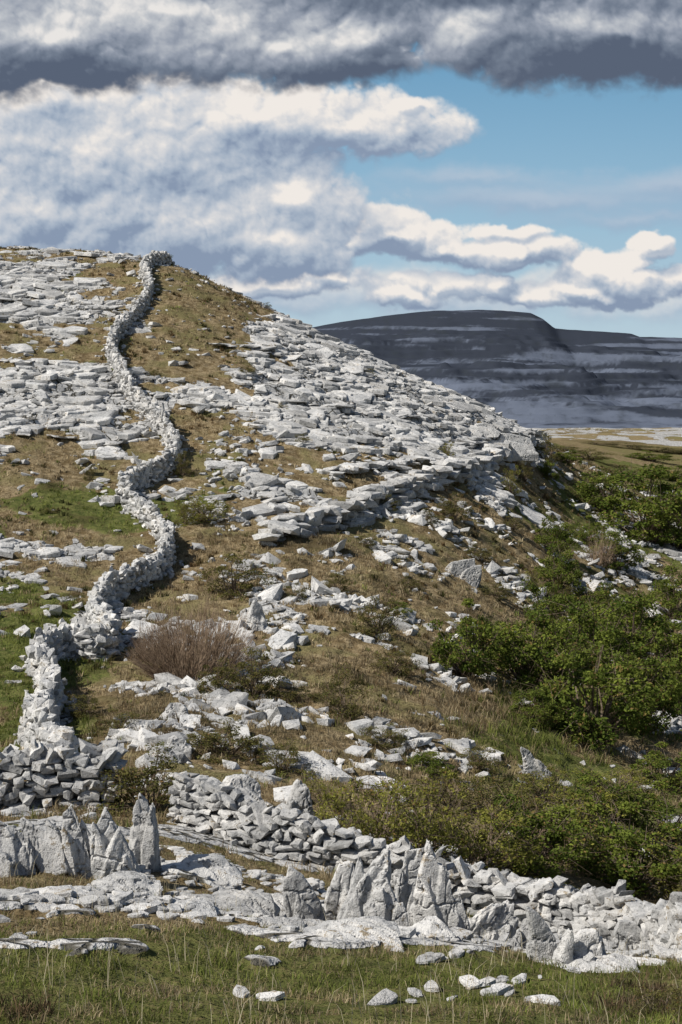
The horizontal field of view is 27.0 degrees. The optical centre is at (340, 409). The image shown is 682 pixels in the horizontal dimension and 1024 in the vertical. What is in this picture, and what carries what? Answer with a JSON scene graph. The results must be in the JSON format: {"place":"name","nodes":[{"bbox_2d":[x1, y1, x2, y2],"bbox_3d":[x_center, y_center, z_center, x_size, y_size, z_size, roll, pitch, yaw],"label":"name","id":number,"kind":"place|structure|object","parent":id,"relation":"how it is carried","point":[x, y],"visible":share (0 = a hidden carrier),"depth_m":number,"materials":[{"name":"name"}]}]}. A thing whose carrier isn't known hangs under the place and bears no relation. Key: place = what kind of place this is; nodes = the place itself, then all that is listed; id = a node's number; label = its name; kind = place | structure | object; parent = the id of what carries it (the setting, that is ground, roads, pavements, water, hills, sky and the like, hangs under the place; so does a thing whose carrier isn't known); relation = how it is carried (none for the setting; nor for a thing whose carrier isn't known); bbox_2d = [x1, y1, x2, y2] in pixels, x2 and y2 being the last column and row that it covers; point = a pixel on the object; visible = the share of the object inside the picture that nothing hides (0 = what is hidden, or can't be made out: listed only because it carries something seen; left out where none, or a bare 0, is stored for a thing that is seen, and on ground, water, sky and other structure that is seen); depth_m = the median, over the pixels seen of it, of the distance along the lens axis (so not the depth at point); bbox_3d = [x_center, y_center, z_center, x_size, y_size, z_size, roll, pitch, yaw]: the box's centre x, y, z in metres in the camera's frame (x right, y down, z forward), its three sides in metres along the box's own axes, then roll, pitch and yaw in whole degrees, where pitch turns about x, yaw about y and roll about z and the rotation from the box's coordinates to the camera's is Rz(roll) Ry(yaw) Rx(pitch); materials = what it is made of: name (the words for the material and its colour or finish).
{"place":"outdoors","nodes":[
{"label":"outdoors","id":0,"kind":"place"},
{"bbox_2d":[0,0,681,337],"bbox_3d":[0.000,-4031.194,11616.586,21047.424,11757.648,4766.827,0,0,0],"label":"sky","id":1,"kind":"structure","parent":0,"point":[314,163],"depth_m":13906.20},
{"bbox_2d":[0,248,681,1023],"bbox_3d":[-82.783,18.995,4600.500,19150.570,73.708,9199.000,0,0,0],"label":"ground","id":2,"kind":"structure","parent":0,"point":[200,368],"depth_m":60.07,"materials":[{"name":"plant"}]},
{"bbox_2d":[0,821,35,877],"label":"limestone slab","id":3,"kind":"structure","parent":2,"relation":"on","point":[14,843],"depth_m":15.51,"materials":[{"name":"stone"}]},
{"bbox_2d":[20,817,68,875],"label":"limestone slab","id":4,"kind":"structure","parent":2,"relation":"on","point":[44,844],"depth_m":15.70,"materials":[{"name":"stone"}]},
{"bbox_2d":[0,738,127,811],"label":"dry stone wall","id":5,"kind":"structure","parent":2,"relation":"on","point":[61,770],"depth_m":27.24,"materials":[{"name":"stone"}]},
{"bbox_2d":[62,805,90,878],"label":"limestone slab","id":6,"kind":"structure","parent":2,"relation":"on","point":[77,857],"depth_m":15.75,"materials":[{"name":"stone"}]},
{"bbox_2d":[61,690,106,719],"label":"scrub","id":7,"kind":"object","parent":2,"relation":"on","point":[89,708],"visible":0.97,"depth_m":41.73,"materials":[{"name":"green plant"}]},
{"bbox_2d":[11,250,185,752],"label":"dry stone wall","id":8,"kind":"structure","parent":2,"relation":"on","point":[98,634],"depth_m":60.01,"materials":[{"name":"stone"}]},
{"bbox_2d":[80,807,133,878],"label":"limestone slab","id":9,"kind":"structure","parent":2,"relation":"on","point":[104,842],"depth_m":15.78,"materials":[{"name":"stone"}]},
{"bbox_2d":[88,708,146,736],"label":"scrub","id":10,"kind":"object","parent":2,"relation":"on","point":[117,723],"visible":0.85,"depth_m":38.27,"materials":[{"name":"green plant"}]},
{"bbox_2d":[86,871,162,895],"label":"limestone slab","id":11,"kind":"structure","parent":2,"relation":"on","point":[130,881],"depth_m":15.11,"materials":[{"name":"stone"}]},
{"bbox_2d":[128,793,161,871],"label":"limestone slab","id":12,"kind":"structure","parent":2,"relation":"on","point":[143,843],"depth_m":16.88,"materials":[{"name":"stone"}]},
{"bbox_2d":[82,737,224,818],"bbox_3d":[-3.845,7.141,27.408,2.671,1.562,2.561,0,0,-45],"label":"scrub","id":13,"kind":"object","parent":2,"relation":"on","point":[130,776],"visible":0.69,"depth_m":27.22,"materials":[{"name":"green plant"}]},
{"bbox_2d":[165,735,191,759],"bbox_3d":[-4.145,8.409,35.288,0.875,0.586,0.872,0,0,-10],"label":"limestone boulder","id":14,"kind":"object","parent":2,"relation":"on","point":[181,745],"visible":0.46,"depth_m":35.20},
{"bbox_2d":[164,897,216,916],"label":"limestone slab","id":15,"kind":"structure","parent":2,"relation":"on","point":[207,907],"depth_m":13.88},
{"bbox_2d":[124,580,264,680],"bbox_3d":[-4.830,7.261,46.686,5.098,3.358,3.590,0,0,0],"label":"bare shrub","id":16,"kind":"object","parent":2,"relation":"on","point":[186,665],"visible":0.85,"depth_m":46.30,"materials":[{"name":"brown plant"}]},
{"bbox_2d":[161,853,241,885],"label":"limestone slab","id":17,"kind":"structure","parent":2,"relation":"on","point":[216,867],"depth_m":17.16,"materials":[{"name":"stone"}]},
{"bbox_2d":[167,492,236,522],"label":"gorse shrub","id":18,"kind":"object","parent":2,"relation":"on","point":[202,516],"visible":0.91,"depth_m":71.37,"materials":[{"name":"green plant"}]},
{"bbox_2d":[196,658,250,693],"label":"gorse shrub","id":19,"kind":"object","parent":2,"relation":"on","point":[219,681],"visible":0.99,"depth_m":44.01,"materials":[{"name":"green plant"}]},
{"bbox_2d":[185,716,275,763],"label":"scrub","id":20,"kind":"object","parent":2,"relation":"on","point":[200,740],"visible":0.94,"depth_m":35.79,"materials":[{"name":"green plant"}]},
{"bbox_2d":[193,889,279,916],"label":"limestone slab","id":21,"kind":"structure","parent":2,"relation":"on","point":[251,901],"depth_m":15.55,"materials":[{"name":"stone"}]},
{"bbox_2d":[195,547,277,597],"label":"gorse shrub","id":22,"kind":"object","parent":2,"relation":"on","point":[231,587],"visible":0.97,"depth_m":59.92,"materials":[{"name":"green plant"}]},
{"bbox_2d":[218,774,262,801],"bbox_3d":[-2.252,8.102,29.621,1.386,0.838,1.217,0,0,-17],"label":"limestone boulder","id":23,"kind":"object","parent":2,"relation":"on","point":[249,785],"visible":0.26,"depth_m":29.78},
{"bbox_2d":[240,600,266,630],"bbox_3d":[-3.322,7.913,54.347,1.030,1.268,0.728,0,0,-17],"label":"limestone boulder","id":24,"kind":"object","parent":2,"relation":"on","point":[256,614],"visible":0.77,"depth_m":54.32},
{"bbox_2d":[227,640,291,699],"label":"gorse shrub","id":25,"kind":"object","parent":2,"relation":"on","point":[259,688],"visible":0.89,"depth_m":44.34,"materials":[{"name":"green plant"}]},
{"bbox_2d":[0,297,549,545],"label":"limestone ledge","id":26,"kind":"object","parent":2,"relation":"on","point":[332,515],"visible":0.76,"depth_m":82.07,"materials":[{"name":"stone"}]},
{"bbox_2d":[248,737,310,775],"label":"scrub","id":27,"kind":"object","parent":2,"relation":"on","point":[293,753],"visible":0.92,"depth_m":34.79,"materials":[{"name":"green plant"}]},
{"bbox_2d":[254,916,304,932],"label":"limestone slab","id":28,"kind":"structure","parent":2,"relation":"on","point":[275,920],"depth_m":13.55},
{"bbox_2d":[276,683,321,707],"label":"gorse shrub","id":29,"kind":"object","parent":2,"relation":"on","point":[292,695],"visible":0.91,"depth_m":44.16,"materials":[{"name":"green plant"}]},
{"bbox_2d":[285,779,314,819],"bbox_3d":[-0.900,8.222,29.691,0.880,1.014,0.524,0,0,-28],"label":"limestone boulder","id":30,"kind":"object","parent":2,"relation":"on","point":[299,797],"visible":0.45,"depth_m":29.56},
{"bbox_2d":[282,866,325,920],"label":"limestone slab","id":31,"kind":"structure","parent":2,"relation":"on","point":[300,895],"depth_m":15.60,"materials":[{"name":"stone"}]},
{"bbox_2d":[300,768,352,809],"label":"scrub","id":32,"kind":"object","parent":2,"relation":"on","point":[318,791],"visible":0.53,"depth_m":31.69,"materials":[{"name":"green plant"}]},
{"bbox_2d":[324,860,354,919],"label":"limestone slab","id":33,"kind":"structure","parent":2,"relation":"on","point":[337,891],"depth_m":16.42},
{"bbox_2d":[0,245,680,883],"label":"heather clumps","id":34,"kind":"object","parent":2,"relation":"on","point":[306,587],"visible":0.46,"depth_m":66.44,"materials":[{"name":"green plant"}]},
{"bbox_2d":[0,246,681,880],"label":"boulder scatter","id":35,"kind":"object","parent":2,"relation":"on","point":[226,702],"visible":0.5,"depth_m":58.89,"materials":[{"name":"stone"}]},
{"bbox_2d":[0,824,681,1023],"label":"foreground grass","id":36,"kind":"structure","parent":2,"relation":"on","point":[673,963],"depth_m":10.40,"materials":[{"name":"plant"}]},
{"bbox_2d":[0,245,681,657],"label":"hill grass","id":37,"kind":"structure","parent":2,"relation":"on","point":[530,537],"depth_m":89.05,"materials":[{"name":"plant"}]},
{"bbox_2d":[0,956,681,1023],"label":"foreground heather","id":38,"kind":"object","parent":2,"relation":"on","point":[51,1011],"visible":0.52,"depth_m":9.43,"materials":[{"name":"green plant"}]},
{"bbox_2d":[0,816,681,1005],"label":"turf stones","id":39,"kind":"object","parent":2,"relation":"on","point":[86,894],"visible":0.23,"depth_m":13.39,"materials":[{"name":"stone"}]},
{"bbox_2d":[0,851,681,1023],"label":"dry grass stalks","id":40,"kind":"object","parent":2,"relation":"on","point":[109,958],"visible":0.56,"depth_m":10.07,"materials":[{"name":"plant"}]},
{"bbox_2d":[307,782,377,837],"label":"scrub","id":41,"kind":"object","parent":2,"relation":"on","point":[356,815],"visible":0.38,"depth_m":26.68,"materials":[{"name":"green plant"}]},
{"bbox_2d":[314,662,371,721],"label":"gorse shrub","id":42,"kind":"object","parent":2,"relation":"on","point":[346,711],"visible":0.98,"depth_m":42.95,"materials":[{"name":"green plant"}]},
{"bbox_2d":[303,916,403,951],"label":"limestone slab","id":43,"kind":"structure","parent":2,"relation":"on","point":[374,927],"depth_m":12.32,"materials":[{"name":"stone"}]},
{"bbox_2d":[337,845,390,919],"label":"limestone slab","id":44,"kind":"structure","parent":2,"relation":"on","point":[359,894],"depth_m":15.60,"materials":[{"name":"stone"}]},
{"bbox_2d":[353,594,409,640],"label":"gorse shrub","id":45,"kind":"object","parent":2,"relation":"on","point":[384,623],"visible":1,"depth_m":55.54,"materials":[{"name":"green plant"}]},
{"bbox_2d":[355,723,408,747],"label":"scrub","id":46,"kind":"object","parent":2,"relation":"on","point":[399,737],"visible":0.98,"depth_m":40.54,"materials":[{"name":"green plant"}]},
{"bbox_2d":[312,768,453,847],"bbox_3d":[0.783,7.894,27.854,2.847,1.956,2.862,0,0,-25],"label":"scrub","id":47,"kind":"object","parent":2,"relation":"on","point":[386,822],"visible":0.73,"depth_m":27.77,"materials":[{"name":"green plant"}]},
{"bbox_2d":[363,877,408,926],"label":"limestone slab","id":48,"kind":"structure","parent":2,"relation":"on","point":[385,904],"depth_m":15.07,"materials":[{"name":"stone"}]},
{"bbox_2d":[364,643,422,674],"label":"gorse shrub","id":49,"kind":"object","parent":2,"relation":"on","point":[393,666],"visible":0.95,"depth_m":50.48,"materials":[{"name":"green plant"}]},
{"bbox_2d":[393,848,422,911],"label":"limestone slab","id":50,"kind":"structure","parent":2,"relation":"on","point":[405,877],"depth_m":18.20,"materials":[{"name":"stone"}]},
{"bbox_2d":[166,771,681,957],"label":"dry stone wall","id":51,"kind":"structure","parent":2,"relation":"on","point":[231,814],"depth_m":24.05,"materials":[{"name":"stone"}]},
{"bbox_2d":[403,746,461,777],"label":"gorse shrub","id":52,"kind":"object","parent":2,"relation":"on","point":[422,760],"visible":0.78,"depth_m":38.94,"materials":[{"name":"green plant"}]},
{"bbox_2d":[380,758,485,869],"bbox_3d":[1.712,8.367,29.332,2.450,2.429,2.678,0,0,31],"label":"scrub","id":53,"kind":"object","parent":2,"relation":"on","point":[445,812],"visible":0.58,"depth_m":29.45,"materials":[{"name":"green plant"}]},
{"bbox_2d":[409,916,456,938],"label":"limestone slab","id":54,"kind":"structure","parent":2,"relation":"on","point":[428,925],"depth_m":13.64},
{"bbox_2d":[407,840,470,930],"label":"limestone slab","id":55,"kind":"structure","parent":2,"relation":"on","point":[432,894],"depth_m":16.25,"materials":[{"name":"stone"}]},
{"bbox_2d":[416,774,487,816],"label":"scrub","id":56,"kind":"object","parent":2,"relation":"on","point":[467,798],"visible":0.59,"depth_m":36.36,"materials":[{"name":"green plant"}]},
{"bbox_2d":[434,490,474,521],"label":"gorse shrub","id":57,"kind":"object","parent":2,"relation":"on","point":[450,508],"visible":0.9,"depth_m":80.05,"materials":[{"name":"green plant"}]},
{"bbox_2d":[411,592,509,681],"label":"hawthorn bush","id":58,"kind":"object","parent":2,"relation":"on","point":[450,652],"visible":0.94,"depth_m":53.92,"materials":[{"name":"green plant"}]},
{"bbox_2d":[445,558,481,587],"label":"limestone boulder","id":59,"kind":"object","parent":2,"relation":"on","point":[469,571],"visible":0.91,"depth_m":70.88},
{"bbox_2d":[456,746,506,775],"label":"scrub","id":60,"kind":"object","parent":2,"relation":"on","point":[475,762],"visible":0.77,"depth_m":41.73,"materials":[{"name":"green plant"}]},
{"bbox_2d":[411,795,567,873],"bbox_3d":[3.123,9.296,31.120,3.374,1.728,3.195,0,0,-35],"label":"scrub","id":61,"kind":"object","parent":2,"relation":"on","point":[478,842],"visible":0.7,"depth_m":30.65,"materials":[{"name":"green plant"}]},
{"bbox_2d":[468,899,511,939],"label":"limestone slab","id":62,"kind":"structure","parent":2,"relation":"on","point":[492,914],"depth_m":17.44,"materials":[{"name":"stone"}]},
{"bbox_2d":[488,433,538,461],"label":"limestone boulder","id":63,"kind":"object","parent":2,"relation":"on","point":[523,449],"visible":0.52,"depth_m":103.23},
{"bbox_2d":[464,771,565,822],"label":"scrub","id":64,"kind":"object","parent":2,"relation":"on","point":[532,807],"visible":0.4,"depth_m":37.30,"materials":[{"name":"green plant"}]},
{"bbox_2d":[477,598,574,696],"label":"hawthorn bush","id":65,"kind":"object","parent":2,"relation":"on","point":[517,648],"visible":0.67,"depth_m":55.96,"materials":[{"name":"green plant"}]},
{"bbox_2d":[464,785,600,878],"bbox_3d":[4.274,9.515,32.206,3.172,2.064,3.093,0,0,9],"label":"scrub","id":66,"kind":"object","parent":2,"relation":"on","point":[555,835],"visible":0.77,"depth_m":31.88,"materials":[{"name":"green plant"}]},
{"bbox_2d":[505,682,563,726],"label":"hawthorn bush","id":67,"kind":"object","parent":2,"relation":"on","point":[532,709],"visible":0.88,"depth_m":51.02,"materials":[{"name":"green plant"}]},
{"bbox_2d":[518,747,550,779],"bbox_3d":[5.897,10.891,43.392,1.076,1.267,0.290,0,0,-14],"label":"limestone boulder","id":68,"kind":"object","parent":2,"relation":"on","point":[531,763],"visible":0.69,"depth_m":43.31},
{"bbox_2d":[414,670,662,765],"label":"tall pale grass","id":69,"kind":"structure","parent":2,"relation":"on","point":[489,726],"depth_m":49.93,"materials":[{"name":"plant"}]},
{"bbox_2d":[525,906,556,960],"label":"limestone slab","id":70,"kind":"structure","parent":2,"relation":"on","point":[541,938],"depth_m":12.01,"materials":[{"name":"stone"}]},
{"bbox_2d":[519,575,562,626],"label":"hawthorn bush","id":71,"kind":"object","parent":2,"relation":"on","point":[532,588],"visible":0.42,"depth_m":70.50,"materials":[{"name":"green plant"}]},
{"bbox_2d":[513,766,580,805],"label":"scrub","id":72,"kind":"object","parent":2,"relation":"on","point":[547,780],"visible":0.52,"depth_m":41.06,"materials":[{"name":"green plant"}]},
{"bbox_2d":[511,619,595,706],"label":"hawthorn bush","id":73,"kind":"object","parent":2,"relation":"on","point":[554,629],"visible":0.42,"depth_m":56.21,"materials":[{"name":"green plant"}]},
{"bbox_2d":[534,542,588,591],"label":"hawthorn bush","id":74,"kind":"object","parent":2,"relation":"on","point":[559,564],"visible":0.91,"depth_m":79.81,"materials":[{"name":"green plant"}]},
{"bbox_2d":[527,591,597,645],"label":"hawthorn bush","id":75,"kind":"object","parent":2,"relation":"on","point":[561,599],"visible":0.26,"depth_m":67.73,"materials":[{"name":"green plant"}]},
{"bbox_2d":[509,779,634,868],"bbox_3d":[5.831,10.362,35.035,3.450,2.507,3.467,0,0,36],"label":"scrub","id":76,"kind":"object","parent":2,"relation":"on","point":[606,795],"visible":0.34,"depth_m":35.16,"materials":[{"name":"green plant"}]},
{"bbox_2d":[552,928,605,965],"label":"limestone slab","id":77,"kind":"structure","parent":2,"relation":"on","point":[587,944],"depth_m":11.97,"materials":[{"name":"stone"}]},
{"bbox_2d":[537,954,638,972],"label":"limestone slab","id":78,"kind":"structure","parent":2,"relation":"on","point":[607,962],"depth_m":11.82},
{"bbox_2d":[509,623,673,755],"bbox_3d":[9.188,10.226,52.832,5.636,4.797,5.512,0,0,-22],"label":"hawthorn bush","id":79,"kind":"object","parent":2,"relation":"on","point":[580,724],"visible":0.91,"depth_m":52.14,"materials":[{"name":"green plant"}]},
{"bbox_2d":[577,526,617,566],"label":"bare shrub","id":80,"kind":"object","parent":2,"relation":"on","point":[598,553],"visible":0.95,"depth_m":93.10,"materials":[{"name":"brown plant"}]},
{"bbox_2d":[534,590,661,676],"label":"hawthorn bush","id":81,"kind":"object","parent":2,"relation":"on","point":[590,630],"visible":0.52,"depth_m":63.67,"materials":[{"name":"green plant"}]},
{"bbox_2d":[573,580,623,612],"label":"hawthorn bush","id":82,"kind":"object","parent":2,"relation":"on","point":[597,597],"visible":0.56,"depth_m":79.27,"materials":[{"name":"green plant"}]},
{"bbox_2d":[551,768,651,838],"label":"scrub","id":83,"kind":"object","parent":2,"relation":"on","point":[588,778],"visible":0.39,"depth_m":40.33,"materials":[{"name":"green plant"}]},
{"bbox_2d":[569,763,660,797],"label":"scrub","id":84,"kind":"object","parent":2,"relation":"on","point":[641,779],"visible":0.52,"depth_m":45.98,"materials":[{"name":"green plant"}]},
{"bbox_2d":[578,588,662,634],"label":"hawthorn bush","id":85,"kind":"object","parent":2,"relation":"on","point":[603,592],"visible":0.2,"depth_m":76.64,"materials":[{"name":"green plant"}]},
{"bbox_2d":[564,796,681,896],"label":"scrub","id":86,"kind":"object","parent":2,"relation":"on","point":[627,868],"visible":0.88,"depth_m":33.04,"materials":[{"name":"green plant"}]},
{"bbox_2d":[613,920,640,949],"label":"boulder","id":87,"kind":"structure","parent":2,"relation":"on","point":[626,932],"depth_m":20.88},
{"bbox_2d":[585,579,681,684],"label":"hawthorn bush","id":88,"kind":"object","parent":2,"relation":"on","point":[629,604],"visible":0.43,"depth_m":66.29,"materials":[{"name":"green plant"}]},
{"bbox_2d":[596,642,681,735],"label":"hawthorn bush","id":89,"kind":"object","parent":2,"relation":"on","point":[667,683],"visible":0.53,"depth_m":58.31,"materials":[{"name":"green plant"}]},
{"bbox_2d":[614,776,681,856],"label":"scrub","id":90,"kind":"object","parent":2,"relation":"on","point":[666,809],"visible":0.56,"depth_m":41.41,"materials":[{"name":"green plant"}]},
{"bbox_2d":[626,978,681,1015],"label":"scrub","id":91,"kind":"object","parent":2,"relation":"on","point":[657,996],"visible":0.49,"depth_m":9.33,"materials":[{"name":"green plant"}]},
{"bbox_2d":[627,740,681,795],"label":"scrub","id":92,"kind":"object","parent":2,"relation":"on","point":[659,760],"visible":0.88,"depth_m":50.14,"materials":[{"name":"green plant"}]},
{"bbox_2d":[638,808,681,900],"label":"scrub","id":93,"kind":"object","parent":2,"relation":"on","point":[670,888],"visible":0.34,"depth_m":33.42,"materials":[{"name":"green plant"}]},
{"bbox_2d":[640,627,681,715],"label":"hawthorn bush","id":94,"kind":"object","parent":2,"relation":"on","point":[678,671],"visible":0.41,"depth_m":63.48,"materials":[{"name":"green plant"}]},
{"bbox_2d":[0,245,681,891],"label":"limestone pavement","id":95,"kind":"structure","parent":0,"point":[410,436],"depth_m":94.48,"materials":[{"name":"stone"}]},
{"bbox_2d":[468,422,500,437],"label":"limestone boulder","id":96,"kind":"object","parent":95,"relation":"on","point":[485,429],"visible":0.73,"depth_m":103.18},
{"bbox_2d":[534,433,561,465],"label":"gorse shrub","id":97,"kind":"object","parent":95,"relation":"on","point":[541,449],"visible":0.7,"depth_m":115.05,"materials":[{"name":"green plant"}]},
{"bbox_2d":[531,515,579,553],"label":"hawthorn bush","id":98,"kind":"object","parent":95,"relation":"on","point":[554,533],"visible":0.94,"depth_m":88.19,"materials":[{"name":"green plant"}]},
{"bbox_2d":[568,515,608,546],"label":"hawthorn bush","id":99,"kind":"object","parent":95,"relation":"on","point":[590,529],"visible":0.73,"depth_m":96.33,"materials":[{"name":"green plant"}]},
{"bbox_2d":[568,461,633,512],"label":"hawthorn bush","id":100,"kind":"object","parent":95,"relation":"on","point":[588,491],"visible":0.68,"depth_m":112.43,"materials":[{"name":"green plant"}]},
{"bbox_2d":[580,528,647,569],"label":"hawthorn bush","id":101,"kind":"object","parent":95,"relation":"on","point":[620,550],"visible":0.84,"depth_m":94.21,"materials":[{"name":"green plant"}]},
{"bbox_2d":[588,456,681,543],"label":"hawthorn bush","id":102,"kind":"object","parent":95,"relation":"on","point":[651,506],"visible":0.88,"depth_m":108.56,"materials":[{"name":"green plant"}]},
{"bbox_2d":[643,563,681,620],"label":"hawthorn bush","id":103,"kind":"object","parent":95,"relation":"on","point":[669,592],"visible":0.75,"depth_m":87.77,"materials":[{"name":"green plant"}]},
{"bbox_2d":[651,472,681,550],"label":"hawthorn bush","id":104,"kind":"object","parent":95,"relation":"on","point":[678,517],"visible":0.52,"depth_m":108.83,"materials":[{"name":"green plant"}]},
{"bbox_2d":[312,310,681,428],"bbox_3d":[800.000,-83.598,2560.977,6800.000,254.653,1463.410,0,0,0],"label":"distant hill","id":105,"kind":"structure","parent":0,"point":[527,370],"depth_m":2675.57,"materials":[{"name":"stone"}]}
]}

